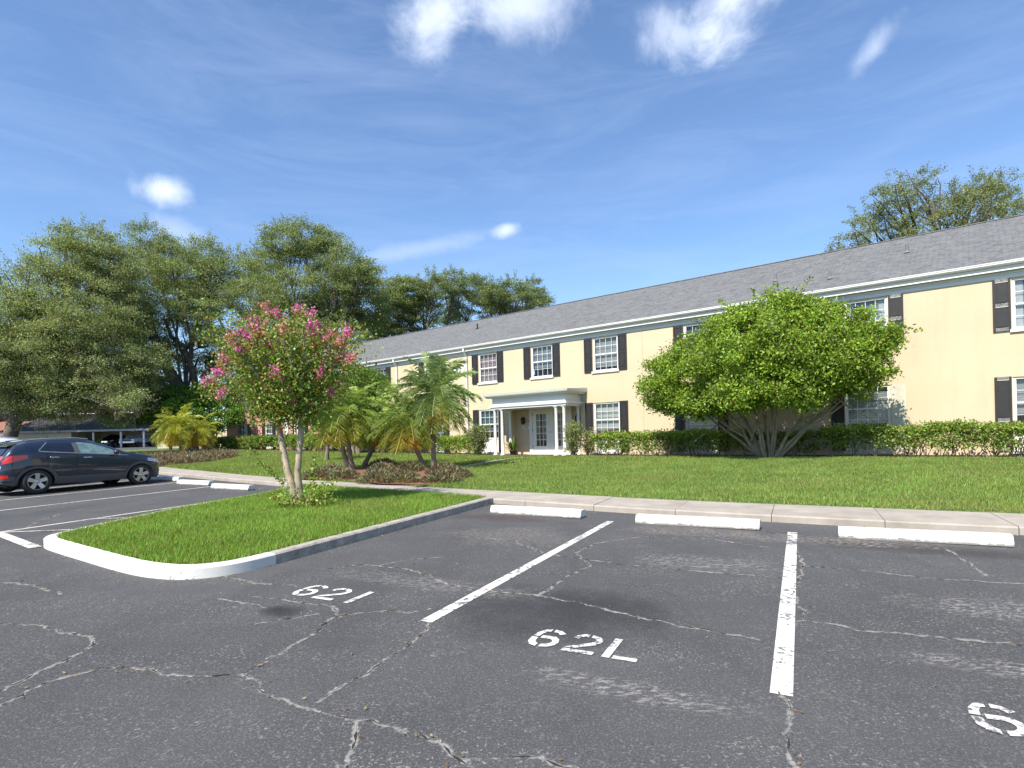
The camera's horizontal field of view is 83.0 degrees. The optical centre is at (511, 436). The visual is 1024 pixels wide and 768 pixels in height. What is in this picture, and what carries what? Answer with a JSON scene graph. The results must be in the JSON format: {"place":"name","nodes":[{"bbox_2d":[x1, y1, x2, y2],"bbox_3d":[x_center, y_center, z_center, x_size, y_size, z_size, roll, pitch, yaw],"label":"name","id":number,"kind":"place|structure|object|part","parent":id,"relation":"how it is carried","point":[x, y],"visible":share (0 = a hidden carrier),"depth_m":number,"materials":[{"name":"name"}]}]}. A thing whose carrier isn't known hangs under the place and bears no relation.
{"place":"outdoors","nodes":[
{"label":"outdoors","id":0,"kind":"place"},
{"bbox_2d":[366,263,474,340],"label":"oak tree","id":1,"kind":"object","parent":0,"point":[409,309],"visible":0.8,"depth_m":61.91,"materials":[{"name":"green plant"}]},
{"bbox_2d":[130,448,741,475],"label":"grass","id":2,"kind":"structure","parent":0,"point":[246,465],"depth_m":24.55,"materials":[{"name":"green plant"}]},
{"bbox_2d":[462,456,524,466],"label":"path","id":3,"kind":"structure","parent":0,"point":[485,462],"depth_m":22.80,"materials":[{"name":"concrete"}]},
{"bbox_2d":[0,446,1023,767],"bbox_3d":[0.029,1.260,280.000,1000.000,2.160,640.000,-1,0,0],"label":"parking lot","id":4,"kind":"structure","parent":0,"point":[480,680],"depth_m":4.17,"materials":[{"name":"grey asphalt"}]},
{"bbox_2d":[0,532,40,547],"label":"parking line","id":5,"kind":"object","parent":4,"relation":"on","point":[17,540],"visible":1,"depth_m":9.02,"materials":[{"name":"paint"}]},
{"bbox_2d":[0,436,77,484],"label":"parked car","id":6,"kind":"object","parent":4,"relation":"on","point":[2,440],"visible":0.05,"depth_m":18.19,"materials":[{"name":"white paint"}]},
{"bbox_2d":[10,529,71,531],"bbox_3d":[-7.837,1.613,9.970,1.706,0.004,0.080,-1,0,-6],"label":"parking line","id":7,"kind":"object","parent":4,"relation":"on","point":[37,530],"visible":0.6,"depth_m":9.94,"materials":[{"name":"paint"}]},
{"bbox_2d":[0,405,98,423],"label":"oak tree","id":8,"kind":"object","parent":4,"relation":"on","point":[3,419],"depth_m":70.64,"materials":[{"name":"green plant"}]},
{"bbox_2d":[0,416,157,447],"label":"carport","id":9,"kind":"object","parent":4,"relation":"on","point":[91,431],"visible":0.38,"depth_m":75.21,"materials":[{"name":"grey metal"}]},
{"bbox_2d":[0,437,158,492],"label":"parked car","id":10,"kind":"object","parent":4,"relation":"on","point":[39,465],"visible":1,"depth_m":16.99,"materials":[{"name":"blue paint"}]},
{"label":"rear window","id":11,"kind":"part","parent":10,"relation":"part of","materials":[{"name":"black glass"}]},
{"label":"side window","id":12,"kind":"part","parent":10,"relation":"part of","materials":[{"name":"black glass"}]},
{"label":"side window","id":13,"kind":"part","parent":10,"relation":"part of","materials":[{"name":"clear glass"}]},
{"bbox_2d":[0,407,175,435],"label":"brick building","id":14,"kind":"structure","parent":4,"relation":"on","point":[2,424],"depth_m":96.00,"materials":[{"name":"red brick"}]},
{"bbox_2d":[7,482,176,499],"bbox_3d":[-12.723,1.621,16.010,0.100,0.120,7.400,-1,0,26],"label":"parking line","id":15,"kind":"object","parent":4,"relation":"on","point":[88,491],"visible":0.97,"depth_m":16.80,"materials":[{"name":"paint"}]},
{"bbox_2d":[0,212,184,438],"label":"oak tree","id":16,"kind":"object","parent":4,"relation":"on","point":[51,367],"visible":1,"depth_m":38.78,"materials":[{"name":"green plant"}]},
{"bbox_2d":[1,504,190,531],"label":"parking line","id":17,"kind":"object","parent":4,"relation":"on","point":[88,519],"visible":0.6,"depth_m":11.17,"materials":[{"name":"paint"}]},
{"bbox_2d":[0,486,210,510],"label":"parking line","id":18,"kind":"object","parent":4,"relation":"on","point":[97,499],"visible":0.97,"depth_m":14.64,"materials":[{"name":"paint"}]},
{"bbox_2d":[100,434,128,446],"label":"parked car","id":19,"kind":"object","parent":4,"relation":"on","point":[112,440],"visible":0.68,"depth_m":76.39,"materials":[{"name":"black paint"}]},
{"bbox_2d":[119,434,152,446],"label":"parked car","id":20,"kind":"object","parent":4,"relation":"on","point":[136,440],"visible":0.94,"depth_m":76.31,"materials":[{"name":"silver metal"}]},
{"bbox_2d":[141,432,155,445],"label":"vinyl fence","id":21,"kind":"object","parent":4,"relation":"on","point":[149,435],"visible":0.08,"depth_m":79.83,"materials":[{"name":"white plastic"}]},
{"bbox_2d":[43,489,276,579],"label":"kerb","id":22,"kind":"structure","parent":4,"relation":"on","point":[117,562],"depth_m":6.76,"materials":[{"name":"paint"}]},
{"bbox_2d":[151,476,184,480],"bbox_3d":[-12.026,1.464,20.181,1.860,0.135,0.230,-1,0,33],"label":"wheel stop","id":23,"kind":"object","parent":4,"relation":"on","point":[166,478],"visible":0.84,"depth_m":20.02,"materials":[{"name":"concrete"}]},
{"bbox_2d":[156,429,226,448],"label":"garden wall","id":24,"kind":"structure","parent":4,"relation":"on","point":[219,435],"depth_m":62.00,"materials":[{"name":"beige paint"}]},
{"bbox_2d":[94,213,289,449],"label":"oak tree","id":25,"kind":"object","parent":4,"relation":"on","point":[194,284],"visible":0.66,"depth_m":45.45,"materials":[{"name":"green plant"}]},
{"bbox_2d":[177,479,214,485],"bbox_3d":[-10.005,1.452,18.290,1.860,0.135,0.230,-1,0,33],"label":"wheel stop","id":26,"kind":"object","parent":4,"relation":"on","point":[197,482],"visible":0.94,"depth_m":18.11,"materials":[{"name":"paint"}]},
{"bbox_2d":[211,483,255,489],"bbox_3d":[-8.006,1.437,16.577,1.860,0.135,0.230,-1,0,33],"label":"wheel stop","id":27,"kind":"object","parent":4,"relation":"on","point":[232,486],"visible":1,"depth_m":16.41,"materials":[{"name":"paint"}]},
{"bbox_2d":[292,585,373,602],"bbox_3d":[-1.798,1.553,5.736,0.790,0.012,0.380,-1,0,26],"label":"stall number","id":28,"kind":"object","parent":4,"relation":"on","point":[324,598],"visible":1,"depth_m":5.71,"materials":[{"name":"paint"}]},
{"bbox_2d":[269,497,492,563],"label":"kerb","id":29,"kind":"structure","parent":4,"relation":"on","point":[285,554],"depth_m":8.64,"materials":[{"name":"white concrete"}]},
{"bbox_2d":[0,513,1023,767],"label":"asphalt cracks","id":30,"kind":"object","parent":4,"relation":"on","point":[356,727],"visible":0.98,"depth_m":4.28,"materials":[{"name":"grey asphalt"}]},
{"bbox_2d":[420,521,613,621],"bbox_3d":[0.457,1.476,7.220,0.120,0.087,5.320,-1,0,26],"label":"parking line","id":31,"kind":"object","parent":4,"relation":"on","point":[462,601],"visible":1,"depth_m":6.11,"materials":[{"name":"paint"}]},
{"bbox_2d":[490,505,585,517],"bbox_3d":[0.439,1.352,10.485,1.860,0.135,0.230,-1,0,32],"label":"wheel stop","id":32,"kind":"object","parent":4,"relation":"on","point":[543,511],"visible":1,"depth_m":10.35,"materials":[{"name":"paint"}]},
{"bbox_2d":[528,629,637,661],"bbox_3d":[0.539,1.526,4.263,0.847,0.012,0.370,-1,0,26],"label":"stall number","id":33,"kind":"object","parent":4,"relation":"on","point":[611,648],"visible":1,"depth_m":4.25,"materials":[{"name":"paint"}]},
{"bbox_2d":[635,514,760,529],"bbox_3d":[2.869,1.322,9.038,1.860,0.135,0.230,-1,0,29],"label":"wheel stop","id":34,"kind":"object","parent":4,"relation":"on","point":[718,522],"visible":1,"depth_m":8.92,"materials":[{"name":"paint"}]},
{"bbox_2d":[770,532,796,695],"bbox_3d":[2.806,1.446,5.858,0.125,0.089,5.480,-1,0,27],"label":"parking line","id":35,"kind":"object","parent":4,"relation":"on","point":[782,676],"visible":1,"depth_m":4.46,"materials":[{"name":"paint"}]},
{"bbox_2d":[838,526,1013,546],"bbox_3d":[5.327,1.292,7.556,1.860,0.135,0.230,-1,0,27],"label":"wheel stop","id":36,"kind":"object","parent":4,"relation":"on","point":[955,537],"visible":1,"depth_m":7.44,"materials":[{"name":"paint"}]},
{"bbox_2d":[968,703,1023,735],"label":"stall number","id":37,"kind":"object","parent":4,"relation":"on","point":[973,708],"visible":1,"depth_m":3.07,"materials":[{"name":"paint"}]},
{"bbox_2d":[0,0,1023,428],"label":"sky","id":38,"kind":"structure","parent":0,"point":[589,148],"materials":[{"name":"blue"}]},
{"bbox_2d":[122,447,1023,513],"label":"lawn","id":39,"kind":"structure","parent":0,"point":[684,499],"depth_m":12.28,"materials":[{"name":"plant"}]},
{"bbox_2d":[151,408,191,450],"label":"palm tree","id":40,"kind":"object","parent":39,"relation":"on","point":[172,445],"visible":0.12,"depth_m":38.32,"materials":[{"name":"green plant"}]},
{"bbox_2d":[130,380,247,449],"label":"multi stem tree","id":41,"kind":"object","parent":39,"relation":"on","point":[179,397],"visible":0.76,"depth_m":42.37,"materials":[{"name":"green plant"}]},
{"bbox_2d":[159,455,234,465],"bbox_3d":[-18.828,1.246,33.233,5.689,0.352,13.781,-1,0,-30],"label":"mulch bed","id":42,"kind":"object","parent":39,"relation":"on","point":[197,461],"visible":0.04,"depth_m":29.42,"materials":[{"name":"brown soil"}]},
{"bbox_2d":[147,402,203,450],"bbox_3d":[-21.283,-0.343,36.701,3.065,3.590,3.165,-1,0,0],"label":"palm tree","id":43,"kind":"object","parent":42,"relation":"on","point":[170,425],"visible":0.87,"depth_m":36.10,"materials":[{"name":"green plant"}]},
{"bbox_2d":[135,448,242,464],"bbox_3d":[-18.856,1.127,33.328,6.066,0.956,13.902,-1,0,-32],"label":"ground cover","id":44,"kind":"object","parent":42,"relation":"on","point":[180,456],"visible":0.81,"depth_m":31.44,"materials":[{"name":"brown plant"}]},
{"bbox_2d":[173,412,223,450],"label":"palm tree","id":45,"kind":"object","parent":42,"relation":"on","point":[203,436],"visible":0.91,"depth_m":36.70,"materials":[{"name":"green plant"}]},
{"bbox_2d":[230,212,400,352],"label":"oak tree","id":46,"kind":"object","parent":39,"relation":"on","point":[345,292],"visible":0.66,"depth_m":54.21,"materials":[{"name":"green plant"}]},
{"bbox_2d":[314,403,329,459],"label":"palm tree","id":47,"kind":"object","parent":39,"relation":"on","point":[326,457],"visible":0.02,"depth_m":27.27,"materials":[{"name":"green plant"}]},
{"bbox_2d":[310,362,400,453],"bbox_3d":[-9.150,-1.512,32.387,7.143,5.270,3.944,-1,0,36],"label":"multi stem tree","id":48,"kind":"object","parent":39,"relation":"on","point":[366,378],"visible":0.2,"depth_m":31.22,"materials":[{"name":"green plant"}]},
{"bbox_2d":[301,467,464,484],"bbox_3d":[-4.229,1.216,18.629,4.608,0.164,8.146,-1,0,-42],"label":"mulch bed","id":49,"kind":"object","parent":39,"relation":"on","point":[363,469],"visible":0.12,"depth_m":17.08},
{"bbox_2d":[302,466,335,478],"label":"ground cover plant","id":50,"kind":"object","parent":49,"relation":"on","point":[327,470],"visible":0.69,"depth_m":17.80,"materials":[{"name":"brown plant"}]},
{"bbox_2d":[320,462,346,474],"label":"ground cover plant","id":51,"kind":"object","parent":49,"relation":"on","point":[335,467],"visible":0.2,"depth_m":19.46,"materials":[{"name":"brown plant"}]},
{"bbox_2d":[293,386,375,467],"bbox_3d":[-6.321,-0.265,21.139,2.890,3.303,2.786,-1,0,0],"label":"palm tree","id":52,"kind":"object","parent":49,"relation":"on","point":[309,435],"visible":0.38,"depth_m":20.71,"materials":[{"name":"green plant"}]},
{"bbox_2d":[324,466,361,479],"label":"ground cover plant","id":53,"kind":"object","parent":49,"relation":"on","point":[344,473],"visible":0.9,"depth_m":17.27,"materials":[{"name":"brown plant"}]},
{"bbox_2d":[311,381,383,469],"bbox_3d":[-6.004,-0.384,21.111,2.606,3.524,2.780,-1,0,-28],"label":"palm tree","id":54,"kind":"object","parent":49,"relation":"on","point":[360,413],"visible":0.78,"depth_m":20.69,"materials":[{"name":"green plant"}]},
{"bbox_2d":[355,467,400,483],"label":"ground cover plant","id":55,"kind":"object","parent":49,"relation":"on","point":[381,475],"visible":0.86,"depth_m":15.89,"materials":[{"name":"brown plant"}]},
{"bbox_2d":[351,377,409,466],"bbox_3d":[-5.059,-0.427,22.216,2.933,3.558,3.066,-1,0,28],"label":"palm tree","id":56,"kind":"object","parent":49,"relation":"on","point":[384,396],"visible":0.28,"depth_m":22.03,"materials":[{"name":"green plant"}]},
{"bbox_2d":[362,460,399,473],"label":"ground cover plant","id":57,"kind":"object","parent":49,"relation":"on","point":[387,466],"visible":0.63,"depth_m":19.04,"materials":[{"name":"brown plant"}]},
{"bbox_2d":[364,457,399,467],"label":"ground cover plant","id":58,"kind":"object","parent":49,"relation":"on","point":[390,461],"visible":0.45,"depth_m":21.71,"materials":[{"name":"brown plant"}]},
{"bbox_2d":[384,468,421,482],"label":"ground cover plant","id":59,"kind":"object","parent":49,"relation":"on","point":[404,475],"visible":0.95,"depth_m":15.74,"materials":[{"name":"brown plant"}]},
{"bbox_2d":[366,385,447,468],"bbox_3d":[-3.669,-0.209,20.238,2.564,3.085,2.812,-1,0,39],"label":"palm tree","id":60,"kind":"object","parent":49,"relation":"on","point":[402,436],"visible":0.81,"depth_m":19.93,"materials":[{"name":"green plant"}]},
{"bbox_2d":[396,460,427,471],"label":"ground cover plant","id":61,"kind":"object","parent":49,"relation":"on","point":[408,465],"visible":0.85,"depth_m":19.78,"materials":[{"name":"brown plant"}]},
{"bbox_2d":[388,351,482,465],"bbox_3d":[-2.518,-0.926,20.289,3.100,4.420,3.386,-1,0,-41],"label":"palm tree","id":62,"kind":"object","parent":49,"relation":"on","point":[441,397],"visible":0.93,"depth_m":19.83,"materials":[{"name":"green plant"}]},
{"bbox_2d":[424,461,455,473],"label":"ground cover plant","id":63,"kind":"object","parent":49,"relation":"on","point":[437,466],"visible":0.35,"depth_m":18.26,"materials":[{"name":"brown plant"}]},
{"bbox_2d":[419,468,464,482],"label":"ground cover plant","id":64,"kind":"object","parent":49,"relation":"on","point":[442,475],"visible":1,"depth_m":15.52,"materials":[{"name":"brown plant"}]},
{"bbox_2d":[440,463,474,477],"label":"ground cover plant","id":65,"kind":"object","parent":49,"relation":"on","point":[461,471],"visible":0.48,"depth_m":16.84,"materials":[{"name":"brown plant"}]},
{"bbox_2d":[439,269,557,326],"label":"oak tree","id":66,"kind":"object","parent":39,"relation":"on","point":[494,299],"visible":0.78,"depth_m":64.31,"materials":[{"name":"green plant"}]},
{"bbox_2d":[578,427,599,454],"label":"shrub","id":67,"kind":"object","parent":39,"relation":"on","point":[587,447],"visible":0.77,"depth_m":24.86,"materials":[{"name":"green plant"}]},
{"bbox_2d":[224,449,1023,457],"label":"mulch bed","id":68,"kind":"object","parent":39,"relation":"on","point":[999,456],"visible":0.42,"depth_m":21.62,"materials":[{"name":"brown soil"}]},
{"bbox_2d":[201,434,276,449],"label":"hedge","id":69,"kind":"object","parent":68,"relation":"on","point":[251,441],"visible":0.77,"depth_m":42.25,"materials":[{"name":"green plant"}]},
{"bbox_2d":[273,432,389,451],"bbox_3d":[-11.510,0.324,36.612,12.255,1.341,1.617,-1,0,39],"label":"hedge","id":70,"kind":"object","parent":68,"relation":"on","point":[291,441],"visible":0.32,"depth_m":37.76,"materials":[{"name":"green plant"}]},
{"bbox_2d":[387,436,443,452],"bbox_3d":[-5.029,0.463,31.618,4.501,1.111,1.327,-1,0,39],"label":"hedge","id":71,"kind":"object","parent":68,"relation":"on","point":[422,448],"visible":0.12,"depth_m":30.96,"materials":[{"name":"green plant"}]},
{"bbox_2d":[437,432,484,454],"bbox_3d":[-2.614,0.395,29.339,2.910,1.251,1.395,-1,0,39],"label":"hedge","id":72,"kind":"object","parent":68,"relation":"on","point":[458,441],"visible":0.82,"depth_m":29.16,"materials":[{"name":"green plant"}]},
{"bbox_2d":[462,424,493,455],"bbox_3d":[-1.702,0.139,28.318,1.492,1.723,1.236,-1,0,42],"label":"shrub","id":73,"kind":"object","parent":68,"relation":"on","point":[477,440],"visible":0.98,"depth_m":28.13,"materials":[{"name":"green plant"}]},
{"bbox_2d":[504,435,521,454],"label":"potted plant","id":74,"kind":"object","parent":68,"relation":"on","point":[512,445],"visible":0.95,"depth_m":27.71,"materials":[{"name":"green plant"}]},
{"bbox_2d":[561,419,584,454],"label":"shrub","id":75,"kind":"object","parent":68,"relation":"on","point":[571,437],"visible":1,"depth_m":24.65,"materials":[{"name":"green plant"}]},
{"bbox_2d":[587,426,749,455],"bbox_3d":[5.993,0.211,22.593,6.702,1.264,1.350,-1,0,39],"label":"hedge","id":76,"kind":"object","parent":68,"relation":"on","point":[636,438],"visible":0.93,"depth_m":22.25,"materials":[{"name":"green plant"}]},
{"bbox_2d":[745,427,831,455],"bbox_3d":[9.463,0.215,19.838,2.995,1.098,1.203,-1,0,39],"label":"hedge","id":77,"kind":"object","parent":68,"relation":"on","point":[807,434],"visible":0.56,"depth_m":19.43,"materials":[{"name":"green plant"}]},
{"bbox_2d":[816,417,1023,456],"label":"hedge","id":78,"kind":"object","parent":68,"relation":"on","point":[933,430],"visible":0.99,"depth_m":17.10,"materials":[{"name":"green plant"}]},
{"bbox_2d":[226,214,1023,455],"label":"apartment building","id":79,"kind":"structure","parent":39,"relation":"on","point":[956,294],"depth_m":23.20,"materials":[{"name":"yellow paint"}]},
{"bbox_2d":[242,425,247,435],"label":"window","id":80,"kind":"structure","parent":79,"relation":"in","point":[244,427],"depth_m":45.84,"materials":[{"name":"grey glass"}]},
{"bbox_2d":[266,423,272,448],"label":"window","id":81,"kind":"structure","parent":79,"relation":"in","point":[267,428],"depth_m":43.58,"materials":[{"name":"white paint"}]},
{"bbox_2d":[375,368,385,374],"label":"window","id":82,"kind":"structure","parent":79,"relation":"in","point":[383,369],"depth_m":35.16,"materials":[{"name":"grey glass"}]},
{"bbox_2d":[430,424,444,452],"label":"window","id":83,"kind":"structure","parent":79,"relation":"in","point":[441,434],"depth_m":32.16,"materials":[{"name":"white paint"}]},
{"bbox_2d":[477,352,497,384],"bbox_3d":[-1.142,-3.512,29.904,1.460,1.625,0.480,-1,0,39],"label":"window","id":84,"kind":"structure","parent":79,"relation":"in","point":[487,362],"depth_m":29.92,"materials":[{"name":"white glass"}]},
{"bbox_2d":[479,410,499,452],"bbox_3d":[-1.067,-0.283,29.904,1.500,2.305,0.480,-1,0,39],"label":"window","id":85,"kind":"structure","parent":79,"relation":"in","point":[486,416],"depth_m":29.89,"materials":[{"name":"white paint"}]},
{"bbox_2d":[532,410,550,450],"bbox_3d":[1.424,-0.293,28.139,1.046,1.950,0.140,-1,0,39],"label":"door","id":86,"kind":"structure","parent":79,"relation":"in","point":[541,418],"depth_m":28.19,"materials":[{"name":"white paint"}]},
{"bbox_2d":[530,344,553,379],"bbox_3d":[1.530,-3.574,27.762,1.460,1.625,0.480,-1,0,39],"label":"window","id":87,"kind":"structure","parent":79,"relation":"in","point":[541,356],"depth_m":27.84,"materials":[{"name":"white paint"}]},
{"bbox_2d":[550,409,568,449],"bbox_3d":[2.243,-0.312,27.487,1.042,1.950,0.140,-1,0,39],"label":"door","id":88,"kind":"structure","parent":79,"relation":"in","point":[552,412],"depth_m":27.59,"materials":[{"name":"white paint"}]},
{"bbox_2d":[591,335,618,373],"bbox_3d":[4.216,-3.635,25.614,1.460,1.625,0.480,-1,0,39],"label":"window","id":89,"kind":"structure","parent":79,"relation":"in","point":[605,349],"depth_m":25.62,"materials":[{"name":"white paint"}]},
{"bbox_2d":[593,402,621,453],"bbox_3d":[4.291,-0.406,25.614,1.500,2.305,0.480,-1,0,39],"label":"window","id":90,"kind":"structure","parent":79,"relation":"in","point":[606,414],"depth_m":25.61,"materials":[{"name":"white paint"}]},
{"bbox_2d":[684,323,704,349],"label":"window","id":91,"kind":"structure","parent":79,"relation":"in","point":[688,328],"depth_m":23.16,"materials":[{"name":"white paint"}]},
{"bbox_2d":[685,410,719,453],"bbox_3d":[7.585,-0.482,22.982,1.500,2.305,0.480,-1,0,39],"label":"window","id":92,"kind":"structure","parent":79,"relation":"in","point":[710,424],"depth_m":22.92,"materials":[{"name":"white paint"}]},
{"bbox_2d":[844,297,887,335],"bbox_3d":[11.916,-3.813,19.458,1.460,1.625,0.480,-1,0,39],"label":"window","id":93,"kind":"structure","parent":79,"relation":"in","point":[883,307],"depth_m":19.24,"materials":[{"name":"white paint"}]},
{"bbox_2d":[844,385,892,453],"bbox_3d":[11.990,-0.583,19.458,1.500,2.305,0.480,-1,0,39],"label":"window","id":94,"kind":"structure","parent":79,"relation":"in","point":[879,409],"depth_m":19.35,"materials":[{"name":"grey glass"}]},
{"bbox_2d":[1010,277,1023,331],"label":"window","id":95,"kind":"structure","parent":79,"relation":"in","point":[1017,284],"depth_m":17.00,"materials":[{"name":"white paint"}]},
{"bbox_2d":[1012,376,1023,453],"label":"window","id":96,"kind":"structure","parent":79,"relation":"in","point":[1018,382],"depth_m":17.03,"materials":[{"name":"white paint"}]},
{"bbox_2d":[633,276,922,457],"bbox_3d":[8.055,-2.086,18.982,8.617,5.977,5.124,-1,0,21],"label":"multi stem tree","id":97,"kind":"object","parent":39,"relation":"on","point":[721,362],"visible":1,"depth_m":17.74,"materials":[{"name":"green plant"}]},
{"bbox_2d":[159,467,1023,534],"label":"sidewalk","id":98,"kind":"structure","parent":0,"point":[1010,523],"depth_m":9.85,"materials":[{"name":"concrete"}]},
{"bbox_2d":[822,160,1023,252],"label":"oak tree","id":99,"kind":"object","parent":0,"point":[990,188],"visible":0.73,"depth_m":39.02,"materials":[{"name":"green plant"}]},
{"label":"lawn","id":100,"kind":"structure","parent":0,"visible":0},
{"bbox_2d":[55,483,485,563],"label":"grass","id":101,"kind":"structure","parent":100,"relation":"on","point":[188,534],"depth_m":9.22,"materials":[{"name":"green plant"}]},
{"bbox_2d":[190,286,393,508],"bbox_3d":[-4.521,-0.593,11.490,3.904,4.485,3.056,-1,0,0],"label":"crape myrtle","id":102,"kind":"object","parent":100,"relation":"on","point":[283,380],"visible":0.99,"depth_m":11.12,"materials":[{"name":"green plant"}]}
]}

